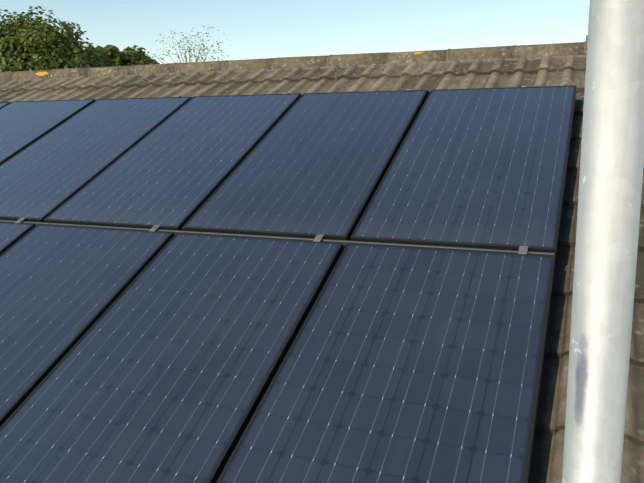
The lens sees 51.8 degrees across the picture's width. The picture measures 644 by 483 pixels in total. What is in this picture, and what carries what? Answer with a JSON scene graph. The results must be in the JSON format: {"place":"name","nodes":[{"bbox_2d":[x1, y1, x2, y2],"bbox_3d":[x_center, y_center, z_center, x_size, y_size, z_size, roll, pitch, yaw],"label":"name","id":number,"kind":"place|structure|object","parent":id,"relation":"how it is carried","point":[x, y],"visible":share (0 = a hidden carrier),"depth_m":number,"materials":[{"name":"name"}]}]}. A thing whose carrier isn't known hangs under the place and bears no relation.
{"place":"outdoors","nodes":[
{"label":"outdoors","id":0,"kind":"place"},
{"bbox_2d":[0,6,123,71],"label":"tree","id":1,"kind":"object","parent":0,"point":[22,36],"depth_m":24.71,"materials":[{"name":"green plant"}]},
{"bbox_2d":[90,45,139,66],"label":"tree","id":2,"kind":"object","parent":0,"point":[117,57],"depth_m":49.53,"materials":[{"name":"green plant"}]},
{"bbox_2d":[120,45,159,64],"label":"tree","id":3,"kind":"object","parent":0,"point":[137,55],"visible":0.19,"depth_m":53.04,"materials":[{"name":"green plant"}]},
{"bbox_2d":[142,26,233,63],"bbox_3d":[-4.396,-2.354,23.648,3.982,10.413,3.451,3,10,22],"label":"bare tree","id":4,"kind":"object","parent":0,"point":[203,50],"depth_m":22.88,"materials":[{"name":"brown plant"}]},
{"bbox_2d":[0,90,554,254],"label":"mounting rail","id":5,"kind":"object","parent":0,"point":[344,242],"visible":0.17,"depth_m":2.83,"materials":[{"name":"metal"}]},
{"bbox_2d":[0,0,589,63],"label":"sky","id":6,"kind":"structure","parent":0,"point":[254,29],"materials":[{"name":"blue"}]},
{"bbox_2d":[87,77,571,342],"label":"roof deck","id":7,"kind":"structure","parent":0,"point":[571,255],"depth_m":2.46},
{"bbox_2d":[562,0,643,482],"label":"scaffold tube and fittings","id":8,"kind":"object","parent":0,"point":[610,189],"depth_m":0.54,"materials":[{"name":"silver metal"}]},
{"bbox_3d":[-2.394,2.045,6.606,10.100,6.961,7.525,3,10,22],"label":"house","id":9,"kind":"object","parent":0,"visible":0},
{"bbox_2d":[0,55,643,482],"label":"roof tiles","id":10,"kind":"structure","parent":9,"relation":"on","point":[546,463],"depth_m":4.16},
{"bbox_2d":[0,35,587,80],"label":"ridge tiles","id":11,"kind":"object","parent":10,"relation":"on","point":[554,49],"visible":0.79,"depth_m":5.00,"materials":[{"name":"concrete"}]},
{"bbox_2d":[35,72,47,75],"bbox_3d":[-2.548,-1.523,6.027,0.168,0.042,0.027,3,10,22],"label":"lichen patch","id":12,"kind":"object","parent":11,"relation":"attached to","point":[41,73],"visible":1,"depth_m":6.02,"materials":[{"name":"orange plant"}]},
{"bbox_2d":[7,55,586,81],"bbox_3d":[-2.445,-1.438,6.082,10.300,0.112,0.266,3,10,22],"label":"mortar bedding","id":13,"kind":"object","parent":10,"relation":"on","point":[420,63],"visible":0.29,"depth_m":4.87,"materials":[{"name":"grey concrete"}]},
{"bbox_2d":[12,41,586,79],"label":"mortar joints","id":14,"kind":"object","parent":10,"relation":"on","point":[329,56],"visible":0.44,"depth_m":5.14,"materials":[{"name":"grey concrete"}]},
{"bbox_3d":[-1.826,-0.051,3.572,5.822,0.096,3.264,3,36,22],"label":"mounting","id":15,"kind":"object","parent":10,"relation":"on","visible":0},
{"bbox_2d":[0,102,10,107],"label":"solar panel","id":16,"kind":"object","parent":15,"relation":"on","point":[2,104],"visible":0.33,"depth_m":5.18,"materials":[{"name":"blue glass"}]},
{"bbox_2d":[0,222,34,254],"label":"solar panel","id":17,"kind":"object","parent":15,"relation":"on","point":[11,233],"visible":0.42,"depth_m":3.31,"materials":[{"name":"blue glass"}]},
{"bbox_2d":[0,99,94,164],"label":"solar panel","id":18,"kind":"object","parent":15,"relation":"on","point":[24,124],"visible":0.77,"depth_m":4.71,"materials":[{"name":"blue glass"}]},
{"bbox_2d":[0,224,173,426],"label":"solar panel","id":19,"kind":"object","parent":15,"relation":"on","point":[62,288],"visible":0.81,"depth_m":2.80,"materials":[{"name":"blue glass"}]},
{"bbox_2d":[0,97,191,221],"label":"solar panel","id":20,"kind":"object","parent":15,"relation":"on","point":[42,178],"visible":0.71,"depth_m":4.08,"materials":[{"name":"blue glass"}]},
{"bbox_2d":[0,233,343,482],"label":"solar panel","id":21,"kind":"object","parent":15,"relation":"on","point":[165,368],"visible":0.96,"depth_m":2.27,"materials":[{"name":"blue glass"}]},
{"bbox_2d":[43,93,301,230],"bbox_3d":[-0.772,-0.515,3.826,0.808,0.042,1.580,4,36,22],"label":"solar panel","id":22,"kind":"object","parent":15,"relation":"on","point":[174,170],"visible":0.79,"depth_m":3.66,"materials":[{"name":"blue glass"}]},
{"bbox_2d":[0,84,558,253],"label":"panel clamps","id":23,"kind":"object","parent":15,"relation":"attached to","point":[522,249],"visible":0.75,"depth_m":3.07,"materials":[{"name":"silver metal"}]},
{"bbox_2d":[182,90,427,240],"bbox_3d":[-0.005,-0.469,3.522,0.808,0.041,1.580,3,36,22],"label":"solar panel","id":24,"kind":"object","parent":15,"relation":"on","point":[312,165],"visible":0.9,"depth_m":3.34,"materials":[{"name":"blue glass"}]},
{"bbox_2d":[216,243,554,482],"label":"solar panel","id":25,"kind":"object","parent":15,"relation":"on","point":[402,364],"visible":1,"depth_m":2.05,"materials":[{"name":"blue glass"}]},
{"bbox_2d":[350,85,575,257],"bbox_3d":[0.762,-0.421,3.212,0.808,0.040,1.580,3,35,22],"label":"solar panel","id":26,"kind":"object","parent":15,"relation":"on","point":[483,168],"visible":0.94,"depth_m":3.02,"materials":[{"name":"blue glass"}]}
]}

